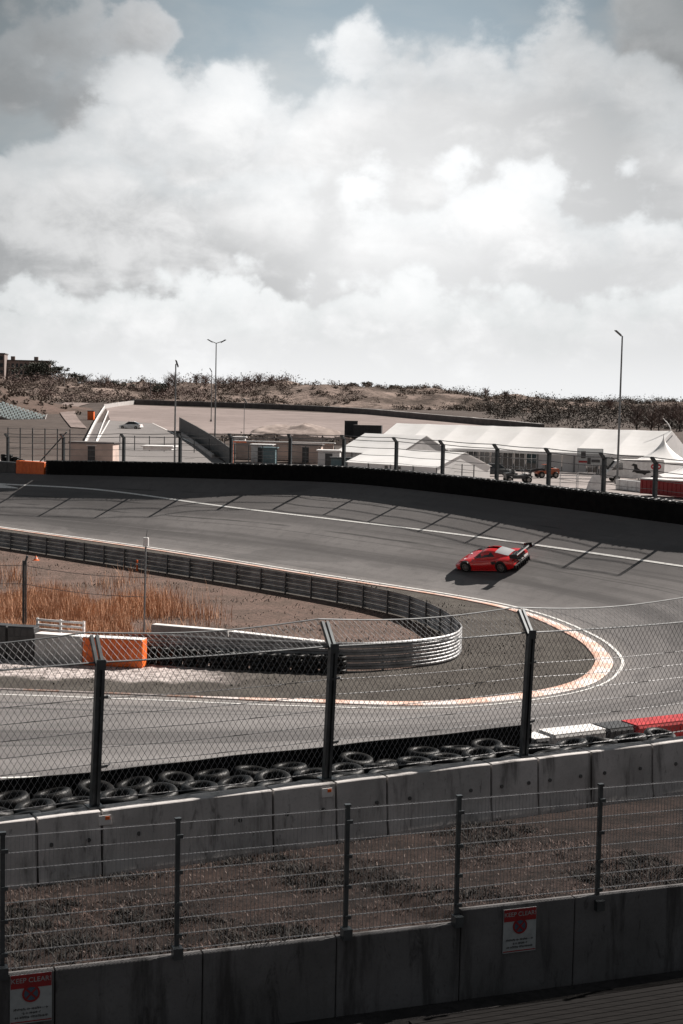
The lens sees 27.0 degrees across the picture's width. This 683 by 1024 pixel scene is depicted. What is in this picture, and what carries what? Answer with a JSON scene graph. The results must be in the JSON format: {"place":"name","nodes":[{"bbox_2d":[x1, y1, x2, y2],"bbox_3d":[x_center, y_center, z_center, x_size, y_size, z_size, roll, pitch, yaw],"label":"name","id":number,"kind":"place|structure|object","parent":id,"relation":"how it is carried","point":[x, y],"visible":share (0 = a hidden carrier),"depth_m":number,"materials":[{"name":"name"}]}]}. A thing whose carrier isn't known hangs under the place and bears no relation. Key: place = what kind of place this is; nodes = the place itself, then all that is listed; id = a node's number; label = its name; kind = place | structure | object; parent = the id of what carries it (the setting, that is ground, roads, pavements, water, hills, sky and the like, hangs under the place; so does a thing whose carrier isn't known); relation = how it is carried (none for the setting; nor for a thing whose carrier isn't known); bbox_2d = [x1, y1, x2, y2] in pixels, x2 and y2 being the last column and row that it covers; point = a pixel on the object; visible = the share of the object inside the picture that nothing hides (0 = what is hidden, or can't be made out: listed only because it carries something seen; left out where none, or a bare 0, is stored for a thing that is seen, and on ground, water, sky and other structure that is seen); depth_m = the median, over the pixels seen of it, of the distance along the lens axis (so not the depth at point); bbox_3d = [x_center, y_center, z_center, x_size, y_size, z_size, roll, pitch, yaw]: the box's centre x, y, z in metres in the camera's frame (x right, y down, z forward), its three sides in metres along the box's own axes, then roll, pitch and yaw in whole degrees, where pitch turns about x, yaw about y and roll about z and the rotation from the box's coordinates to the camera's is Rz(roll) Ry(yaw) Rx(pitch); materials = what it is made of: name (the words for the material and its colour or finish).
{"place":"outdoors","nodes":[
{"label":"outdoors","id":0,"kind":"place"},
{"bbox_2d":[0,387,91,414],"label":"knoll hill","id":1,"kind":"structure","parent":0,"point":[54,408],"depth_m":337.43,"materials":[{"name":"soil"}]},
{"bbox_2d":[0,381,81,414],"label":"knoll scrub","id":2,"kind":"object","parent":1,"relation":"on","point":[24,394],"visible":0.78,"depth_m":343.09,"materials":[{"name":"brown plant"}]},
{"bbox_2d":[60,402,88,427],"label":"sandy track","id":3,"kind":"structure","parent":0,"point":[71,418],"depth_m":301.93,"materials":[{"name":"beige sand"}]},
{"bbox_2d":[98,420,224,462],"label":"road","id":4,"kind":"structure","parent":0,"point":[112,429],"depth_m":214.59,"materials":[{"name":"grey asphalt"}]},
{"bbox_2d":[0,547,452,670],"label":"dirt field","id":5,"kind":"structure","parent":0,"point":[254,610],"depth_m":85.66,"materials":[{"name":"brown soil"}]},
{"bbox_2d":[0,623,11,658],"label":"plastic barrier","id":6,"kind":"object","parent":5,"relation":"on","point":[3,632],"visible":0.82,"depth_m":65.44,"materials":[{"name":"paint"}]},
{"bbox_2d":[36,618,84,632],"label":"white rail","id":7,"kind":"object","parent":5,"relation":"on","point":[60,625],"visible":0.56,"depth_m":66.00,"materials":[{"name":"metal"}]},
{"bbox_2d":[0,556,147,624],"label":"wire fence","id":8,"kind":"object","parent":5,"relation":"on","point":[24,591],"visible":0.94,"depth_m":73.03,"materials":[{"name":"metal"}]},
{"bbox_2d":[143,529,148,631],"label":"marker pole","id":9,"kind":"object","parent":5,"relation":"on","point":[146,542],"visible":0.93,"depth_m":67.86,"materials":[{"name":"metal"}]},
{"bbox_2d":[151,623,231,644],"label":"concrete beam","id":10,"kind":"structure","parent":5,"relation":"on","point":[157,627],"depth_m":69.80,"materials":[{"name":"white paint"}]},
{"bbox_2d":[0,531,461,669],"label":"guard rail","id":11,"kind":"object","parent":5,"relation":"on","point":[286,579],"visible":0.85,"depth_m":84.49,"materials":[{"name":"metal"}]},
{"bbox_2d":[229,630,306,647],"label":"concrete beam","id":12,"kind":"structure","parent":5,"relation":"on","point":[252,635],"depth_m":68.03,"materials":[{"name":"white paint"}]},
{"bbox_2d":[234,440,335,459],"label":"rendered wall","id":13,"kind":"structure","parent":0,"point":[241,453],"depth_m":187.85,"materials":[{"name":"white paint"}]},
{"bbox_2d":[0,529,612,705],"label":"infield","id":14,"kind":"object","parent":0,"point":[470,607],"visible":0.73,"depth_m":63.36,"materials":[{"name":"grey asphalt"}]},
{"bbox_2d":[7,624,38,660],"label":"plastic barrier","id":15,"kind":"object","parent":14,"relation":"on","point":[16,632],"visible":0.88,"depth_m":65.17,"materials":[{"name":"paint"}]},
{"bbox_2d":[35,631,86,663],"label":"plastic barrier","id":16,"kind":"object","parent":14,"relation":"on","point":[54,645],"visible":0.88,"depth_m":64.76,"materials":[{"name":"white paint"}]},
{"bbox_2d":[82,635,146,667],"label":"plastic barrier","id":17,"kind":"object","parent":14,"relation":"on","point":[134,651],"visible":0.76,"depth_m":64.16,"materials":[{"name":"orange plastic"}]},
{"bbox_2d":[0,554,231,636],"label":"reeds","id":18,"kind":"object","parent":14,"relation":"on","point":[93,616],"visible":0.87,"depth_m":78.59,"materials":[{"name":"orange plant"}]},
{"bbox_2d":[0,549,585,689],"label":"tufts","id":19,"kind":"object","parent":14,"relation":"on","point":[359,640],"visible":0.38,"depth_m":78.28,"materials":[{"name":"brown plant"}]},
{"bbox_2d":[291,653,304,672],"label":"tyre stack","id":20,"kind":"object","parent":14,"relation":"on","point":[299,663],"visible":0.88,"depth_m":63.70,"materials":[{"name":"rubber"}]},
{"bbox_2d":[0,528,612,705],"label":"kerb","id":21,"kind":"structure","parent":14,"relation":"on","point":[588,680],"depth_m":63.87,"materials":[{"name":"paint"}]},
{"bbox_2d":[106,405,513,437],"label":"gravel field","id":22,"kind":"structure","parent":0,"point":[234,421],"depth_m":320.19,"materials":[{"name":"beige gravel"}]},
{"bbox_2d":[250,423,339,434],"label":"sand heap","id":23,"kind":"object","parent":22,"relation":"on","point":[306,429],"visible":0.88,"depth_m":256.47,"materials":[{"name":"beige sand"}]},
{"bbox_2d":[5,821,669,967],"bbox_3d":[-0.513,5.508,20.519,10.714,0.738,6.011,-1,5,-28],"label":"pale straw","id":24,"kind":"object","parent":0,"point":[327,889],"visible":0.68,"depth_m":20.85,"materials":[{"name":"beige plant"}]},
{"bbox_2d":[0,473,682,779],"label":"race track","id":25,"kind":"structure","parent":0,"point":[545,577],"depth_m":92.59,"materials":[{"name":"grey asphalt"}]},
{"bbox_2d":[0,526,623,708],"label":"track edge line","id":26,"kind":"object","parent":25,"relation":"on","point":[620,655],"visible":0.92,"depth_m":79.25,"materials":[{"name":"paint"}]},
{"bbox_2d":[0,483,682,566],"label":"track line","id":27,"kind":"object","parent":25,"relation":"on","point":[359,522],"visible":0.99,"depth_m":109.46,"materials":[{"name":"paint"}]},
{"bbox_2d":[455,542,532,572],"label":"race car","id":28,"kind":"object","parent":25,"relation":"on","point":[500,559],"visible":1,"depth_m":93.31,"materials":[{"name":"paint"}]},
{"bbox_2d":[539,724,605,744],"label":"plastic barrier","id":29,"kind":"object","parent":25,"relation":"on","point":[577,729],"visible":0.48,"depth_m":29.78,"materials":[{"name":"white paint"}]},
{"bbox_2d":[593,721,633,738],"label":"plastic barrier","id":30,"kind":"object","parent":25,"relation":"on","point":[600,724],"visible":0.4,"depth_m":30.25,"materials":[{"name":"paint"}]},
{"bbox_2d":[621,714,682,736],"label":"plastic barrier","id":31,"kind":"object","parent":25,"relation":"on","point":[674,728],"visible":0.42,"depth_m":30.87,"materials":[{"name":"red plastic"}]},
{"bbox_2d":[0,379,682,414],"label":"dune hills","id":32,"kind":"structure","parent":0,"point":[389,397],"depth_m":454.34,"materials":[{"name":"brown sand"}]},
{"bbox_2d":[7,356,50,380],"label":"apartment block","id":33,"kind":"structure","parent":32,"relation":"on","point":[12,362],"depth_m":558.19,"materials":[{"name":"brick"}]},
{"bbox_2d":[0,369,308,402],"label":"bare thicket","id":34,"kind":"object","parent":32,"relation":"on","point":[163,392],"visible":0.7,"depth_m":462.25,"materials":[{"name":"brown plant"}]},
{"bbox_2d":[0,374,681,413],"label":"dune scrub","id":35,"kind":"object","parent":32,"relation":"on","point":[403,389],"visible":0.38,"depth_m":454.24,"materials":[{"name":"brown plant"}]},
{"bbox_2d":[0,402,682,471],"bbox_3d":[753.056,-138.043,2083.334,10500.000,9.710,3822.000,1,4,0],"label":"ground","id":36,"kind":"structure","parent":0,"point":[56,422],"depth_m":270.05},
{"bbox_2d":[0,402,46,419],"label":"seat bank","id":37,"kind":"structure","parent":36,"relation":"on","point":[7,412],"depth_m":294.00,"materials":[{"name":"plastic"}]},
{"bbox_2d":[179,417,228,462],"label":"screen fence","id":38,"kind":"object","parent":36,"relation":"on","point":[187,428],"visible":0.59,"depth_m":212.56,"materials":[{"name":"metal"}]},
{"bbox_2d":[247,433,357,444],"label":"earth bank","id":39,"kind":"structure","parent":36,"relation":"on","point":[294,439],"depth_m":228.10,"materials":[{"name":"soil"}]},
{"bbox_2d":[353,425,382,437],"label":"dark container","id":40,"kind":"object","parent":39,"relation":"on","point":[359,430],"visible":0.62,"depth_m":234.46,"materials":[{"name":"metal"}]},
{"bbox_2d":[292,443,324,462],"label":"site cabin","id":41,"kind":"object","parent":36,"relation":"on","point":[298,453],"visible":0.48,"depth_m":182.76,"materials":[{"name":"paint"}]},
{"bbox_2d":[132,399,543,427],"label":"field wall","id":42,"kind":"structure","parent":36,"relation":"on","point":[467,420],"depth_m":365.69,"materials":[{"name":"concrete"}]},
{"bbox_2d":[339,433,449,456],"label":"frame tent","id":43,"kind":"object","parent":36,"relation":"on","point":[355,450],"visible":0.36,"depth_m":181.21,"materials":[{"name":"fabric"}]},
{"bbox_2d":[445,386,682,431],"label":"dark woodland","id":44,"kind":"object","parent":36,"relation":"on","point":[550,418],"visible":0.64,"depth_m":379.68,"materials":[{"name":"brown plant"}]},
{"bbox_2d":[626,400,648,429],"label":"bare tree","id":45,"kind":"object","parent":36,"relation":"on","point":[635,418],"visible":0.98,"depth_m":299.15,"materials":[{"name":"brown plant"}]},
{"bbox_2d":[0,460,682,500],"bbox_3d":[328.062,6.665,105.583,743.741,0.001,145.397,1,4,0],"label":"paddock ground","id":46,"kind":"structure","parent":0,"point":[583,484],"depth_m":151.22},
{"bbox_2d":[7,428,70,461],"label":"post fence","id":47,"kind":"object","parent":46,"relation":"on","point":[20,447],"visible":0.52,"depth_m":158.68,"materials":[{"name":"metal"}]},
{"bbox_2d":[68,441,120,460],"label":"hut","id":48,"kind":"object","parent":46,"relation":"on","point":[93,451],"visible":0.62,"depth_m":164.39,"materials":[{"name":"paint"}]},
{"bbox_2d":[316,449,341,464],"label":"site cabin","id":49,"kind":"object","parent":46,"relation":"on","point":[324,455],"visible":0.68,"depth_m":168.89,"materials":[{"name":"white paint"}]},
{"bbox_2d":[346,448,489,477],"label":"frame tent","id":50,"kind":"object","parent":46,"relation":"on","point":[369,458],"visible":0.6,"depth_m":154.60,"materials":[{"name":"fabric"}]},
{"bbox_2d":[503,466,531,482],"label":"buggy","id":51,"kind":"object","parent":46,"relation":"on","point":[526,478],"visible":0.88,"depth_m":147.55,"materials":[{"name":"paint"}]},
{"bbox_2d":[384,418,682,473],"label":"marquee","id":52,"kind":"object","parent":46,"relation":"on","point":[638,442],"visible":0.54,"depth_m":178.07,"materials":[{"name":"fabric"}]},
{"bbox_2d":[577,448,602,480],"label":"billboard","id":53,"kind":"object","parent":46,"relation":"on","point":[593,460],"visible":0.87,"depth_m":151.91,"materials":[{"name":"plastic"}]},
{"bbox_2d":[614,330,622,483],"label":"light pole","id":54,"kind":"object","parent":46,"relation":"on","point":[618,442],"visible":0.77,"depth_m":149.50,"materials":[{"name":"metal"}]},
{"bbox_2d":[606,457,664,480],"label":"white van","id":55,"kind":"object","parent":46,"relation":"on","point":[625,465],"visible":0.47,"depth_m":154.09,"materials":[{"name":"paint"}]},
{"bbox_2d":[615,479,681,496],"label":"white barrier","id":56,"kind":"object","parent":46,"relation":"on","point":[628,484],"visible":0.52,"depth_m":137.97,"materials":[{"name":"paint"}]},
{"bbox_2d":[635,434,682,480],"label":"pagoda tent","id":57,"kind":"object","parent":46,"relation":"on","point":[662,450],"visible":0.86,"depth_m":156.51,"materials":[{"name":"fabric"}]},
{"bbox_2d":[640,478,682,496],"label":"red container","id":58,"kind":"object","parent":46,"relation":"on","point":[673,488],"visible":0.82,"depth_m":128.27,"materials":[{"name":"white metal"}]},
{"bbox_2d":[0,0,682,401],"label":"sky","id":59,"kind":"structure","parent":0,"point":[480,194],"materials":[{"name":"white"}]},
{"bbox_2d":[5,794,682,972],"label":"grass slope","id":60,"kind":"structure","parent":0,"point":[646,832],"depth_m":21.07,"materials":[{"name":"brown plant"}]},
{"bbox_2d":[0,814,35,890],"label":"concrete barrier","id":61,"kind":"object","parent":60,"relation":"on","point":[15,825],"visible":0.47,"depth_m":21.48,"materials":[{"name":"paint"}]},
{"bbox_2d":[32,807,101,885],"bbox_3d":[-4.258,5.154,22.004,0.983,1.051,0.500,-1,5,-28],"label":"concrete barrier","id":62,"kind":"object","parent":60,"relation":"on","point":[75,819],"visible":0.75,"depth_m":21.82,"materials":[{"name":"paint"}]},
{"bbox_2d":[98,786,272,876],"bbox_3d":[-2.543,5.119,22.919,2.967,1.055,0.500,-1,5,-28],"label":"concrete barrier","id":63,"kind":"object","parent":60,"relation":"on","point":[243,802],"visible":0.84,"depth_m":22.75,"materials":[{"name":"white paint"}]},
{"bbox_2d":[266,779,335,852],"bbox_3d":[-0.696,5.084,23.904,1.132,1.055,0.500,-1,5,-28],"label":"concrete barrier","id":64,"kind":"object","parent":60,"relation":"on","point":[306,796],"visible":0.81,"depth_m":23.72,"materials":[{"name":"white paint"}]},
{"bbox_2d":[332,773,386,842],"bbox_3d":[0.261,5.066,24.414,0.950,1.052,0.500,-1,5,-28],"label":"concrete barrier","id":65,"kind":"object","parent":60,"relation":"on","point":[363,790],"visible":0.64,"depth_m":24.25,"materials":[{"name":"paint"}]},
{"bbox_2d":[379,760,490,834],"bbox_3d":[1.648,5.038,25.154,2.107,1.054,0.500,-1,5,-28],"label":"concrete barrier","id":66,"kind":"object","parent":60,"relation":"on","point":[451,781],"visible":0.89,"depth_m":24.95,"materials":[{"name":"paint"}]},
{"bbox_2d":[0,597,682,812],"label":"debris fence","id":67,"kind":"object","parent":66,"relation":"on","point":[98,708],"visible":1,"depth_m":24.11,"materials":[{"name":"metal"}]},
{"bbox_2d":[482,756,537,820],"bbox_3d":[3.052,5.013,25.903,0.987,1.053,0.500,-1,5,-28],"label":"concrete barrier","id":68,"kind":"object","parent":60,"relation":"on","point":[513,775],"visible":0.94,"depth_m":25.72,"materials":[{"name":"paint"}]},
{"bbox_2d":[530,748,590,814],"bbox_3d":[4.041,4.995,26.431,1.167,1.050,0.500,-1,5,-28],"label":"concrete barrier","id":69,"kind":"object","parent":60,"relation":"on","point":[562,770],"visible":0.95,"depth_m":26.25,"materials":[{"name":"paint"}]},
{"bbox_2d":[582,741,651,806],"bbox_3d":[5.220,4.970,27.059,1.418,1.054,0.500,-1,5,-28],"label":"concrete barrier","id":70,"kind":"object","parent":60,"relation":"on","point":[622,764],"visible":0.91,"depth_m":26.89,"materials":[{"name":"paint"}]},
{"bbox_2d":[642,736,682,796],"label":"concrete barrier","id":71,"kind":"object","parent":60,"relation":"on","point":[667,759],"visible":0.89,"depth_m":27.41,"materials":[{"name":"paint"}]},
{"bbox_2d":[290,971,682,1023],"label":"path","id":72,"kind":"structure","parent":0,"point":[401,1016],"depth_m":18.81,"materials":[{"name":"concrete"}]},
{"bbox_2d":[0,883,682,1023],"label":"retaining wall","id":73,"kind":"structure","parent":72,"relation":"on","point":[634,932],"depth_m":18.45,"materials":[{"name":"concrete"}]},
{"bbox_2d":[10,971,51,1023],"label":"warning sign","id":74,"kind":"object","parent":73,"relation":"attached to","point":[30,997],"visible":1,"depth_m":16.88,"materials":[{"name":"white metal"}]},
{"bbox_2d":[0,781,682,980],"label":"fence","id":75,"kind":"object","parent":73,"relation":"on","point":[346,930],"visible":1,"depth_m":18.18,"materials":[{"name":"metal"}]},
{"bbox_2d":[502,906,536,953],"bbox_3d":[2.390,5.608,19.071,0.490,0.600,0.026,0,5,-20],"label":"warning sign","id":76,"kind":"object","parent":73,"relation":"attached to","point":[519,929],"visible":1,"depth_m":19.07,"materials":[{"name":"white metal"}]},
{"bbox_2d":[409,978,682,1023],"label":"board walk","id":77,"kind":"structure","parent":72,"relation":"on","point":[660,1002],"depth_m":18.42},
{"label":"embankment","id":78,"kind":"structure","parent":0,"visible":0},
{"bbox_2d":[16,460,45,473],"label":"plastic barrier","id":79,"kind":"object","parent":78,"relation":"on","point":[29,467],"visible":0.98,"depth_m":143.54,"materials":[{"name":"orange plastic"}]},
{"bbox_2d":[4,433,682,497],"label":"catch fence","id":80,"kind":"object","parent":78,"relation":"on","point":[548,468],"visible":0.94,"depth_m":118.15,"materials":[{"name":"metal"}]},
{"bbox_2d":[45,461,682,524],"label":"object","id":81,"kind":"object","parent":78,"relation":"on","point":[633,508],"visible":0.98,"depth_m":115.02,"materials":[{"name":"rubber"}]},
{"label":"tyre bed","id":82,"kind":"structure","parent":0,"visible":0},
{"bbox_2d":[0,790,29,811],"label":"tyre stack","id":83,"kind":"object","parent":82,"relation":"on","point":[16,798],"visible":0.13,"depth_m":23.20,"materials":[{"name":"rubber"}]},
{"bbox_2d":[14,798,55,813],"bbox_3d":[-4.909,5.184,22.866,0.704,1.067,0.685,1,4,0],"label":"tyre stack","id":84,"kind":"object","parent":82,"relation":"on","point":[40,802],"visible":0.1,"depth_m":22.86,"materials":[{"name":"rubber"}]},
{"bbox_2d":[31,787,71,807],"bbox_3d":[-4.780,5.117,23.645,0.735,1.088,0.710,1,4,0],"label":"tyre stack","id":85,"kind":"object","parent":82,"relation":"on","point":[51,794],"visible":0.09,"depth_m":23.43,"materials":[{"name":"rubber"}]},
{"bbox_2d":[76,779,113,795],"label":"tyre stack","id":86,"kind":"object","parent":82,"relation":"on","point":[87,785],"visible":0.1,"depth_m":23.99,"materials":[{"name":"rubber"}]},
{"bbox_2d":[100,788,137,804],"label":"tyre stack","id":87,"kind":"object","parent":82,"relation":"on","point":[116,800],"visible":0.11,"depth_m":23.49,"materials":[{"name":"rubber"}]},
{"bbox_2d":[115,776,152,798],"bbox_3d":[-3.529,5.092,24.343,0.720,1.088,0.693,1,4,0],"label":"tyre stack","id":88,"kind":"object","parent":82,"relation":"on","point":[135,784],"visible":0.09,"depth_m":24.35,"materials":[{"name":"rubber"}]},
{"bbox_2d":[139,782,177,798],"bbox_3d":[-3.060,5.137,23.904,0.708,1.089,0.711,1,4,0],"label":"tyre stack","id":89,"kind":"object","parent":82,"relation":"on","point":[156,788],"visible":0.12,"depth_m":23.95,"materials":[{"name":"rubber"}]},
{"bbox_2d":[155,771,193,795],"bbox_3d":[-2.903,5.085,24.712,0.690,1.078,0.702,1,4,0],"label":"tyre stack","id":90,"kind":"object","parent":82,"relation":"on","point":[175,775],"visible":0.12,"depth_m":24.76,"materials":[{"name":"rubber"}]},
{"bbox_2d":[180,780,218,793],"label":"tyre stack","id":91,"kind":"object","parent":82,"relation":"on","point":[199,783],"visible":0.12,"depth_m":24.18,"materials":[{"name":"rubber"}]},
{"bbox_2d":[193,768,229,782],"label":"tyre stack","id":92,"kind":"object","parent":82,"relation":"on","point":[214,775],"visible":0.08,"depth_m":24.85,"materials":[{"name":"rubber"}]},
{"bbox_2d":[217,775,253,787],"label":"tyre stack","id":93,"kind":"object","parent":82,"relation":"on","point":[234,779],"visible":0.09,"depth_m":24.62,"materials":[{"name":"rubber"}]},
{"bbox_2d":[233,765,266,786],"bbox_3d":[-1.607,5.066,25.360,0.698,1.060,0.682,1,4,0],"label":"tyre stack","id":94,"kind":"object","parent":82,"relation":"on","point":[246,768],"visible":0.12,"depth_m":25.22,"materials":[{"name":"rubber"}]},
{"bbox_2d":[0,724,531,798],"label":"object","id":95,"kind":"object","parent":82,"relation":"on","point":[499,736],"visible":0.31,"depth_m":25.90,"materials":[{"name":"rubber"}]},
{"bbox_2d":[254,769,291,786],"bbox_3d":[-1.200,5.097,24.930,0.674,1.084,0.678,1,4,0],"label":"tyre stack","id":96,"kind":"object","parent":82,"relation":"on","point":[269,775],"visible":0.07,"depth_m":25.00,"materials":[{"name":"rubber"}]},
{"bbox_2d":[271,762,306,781],"bbox_3d":[-0.953,5.060,25.669,0.677,1.068,0.668,1,4,0],"label":"tyre stack","id":97,"kind":"object","parent":82,"relation":"on","point":[294,767],"visible":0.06,"depth_m":25.52,"materials":[{"name":"rubber"}]},
{"bbox_2d":[293,768,321,781],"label":"tyre stack","id":98,"kind":"object","parent":82,"relation":"on","point":[308,770],"visible":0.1,"depth_m":25.08,"materials":[{"name":"rubber"}]},
{"bbox_2d":[332,762,363,774],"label":"tyre stack","id":99,"kind":"object","parent":82,"relation":"on","point":[346,765],"visible":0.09,"depth_m":25.64,"materials":[{"name":"rubber"}]},
{"bbox_2d":[338,751,373,766],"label":"tyre stack","id":100,"kind":"object","parent":82,"relation":"on","point":[357,755],"visible":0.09,"depth_m":26.39,"materials":[{"name":"rubber"}]},
{"bbox_2d":[396,756,431,768],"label":"tyre stack","id":101,"kind":"object","parent":82,"relation":"on","point":[399,760],"visible":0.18,"depth_m":26.10,"materials":[{"name":"rubber"}]},
{"bbox_2d":[405,746,439,757],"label":"tyre stack","id":102,"kind":"object","parent":82,"relation":"on","point":[423,751],"visible":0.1,"depth_m":26.92,"materials":[{"name":"rubber"}]},
{"bbox_2d":[428,753,462,764],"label":"tyre stack","id":103,"kind":"object","parent":82,"relation":"on","point":[435,755],"visible":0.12,"depth_m":26.38,"materials":[{"name":"rubber"}]},
{"bbox_2d":[461,747,495,761],"bbox_3d":[2.581,5.032,26.944,0.677,1.072,0.710,1,4,0],"label":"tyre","id":104,"kind":"object","parent":82,"relation":"on","point":[480,751],"visible":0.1,"depth_m":27.02,"materials":[{"name":"rubber"}]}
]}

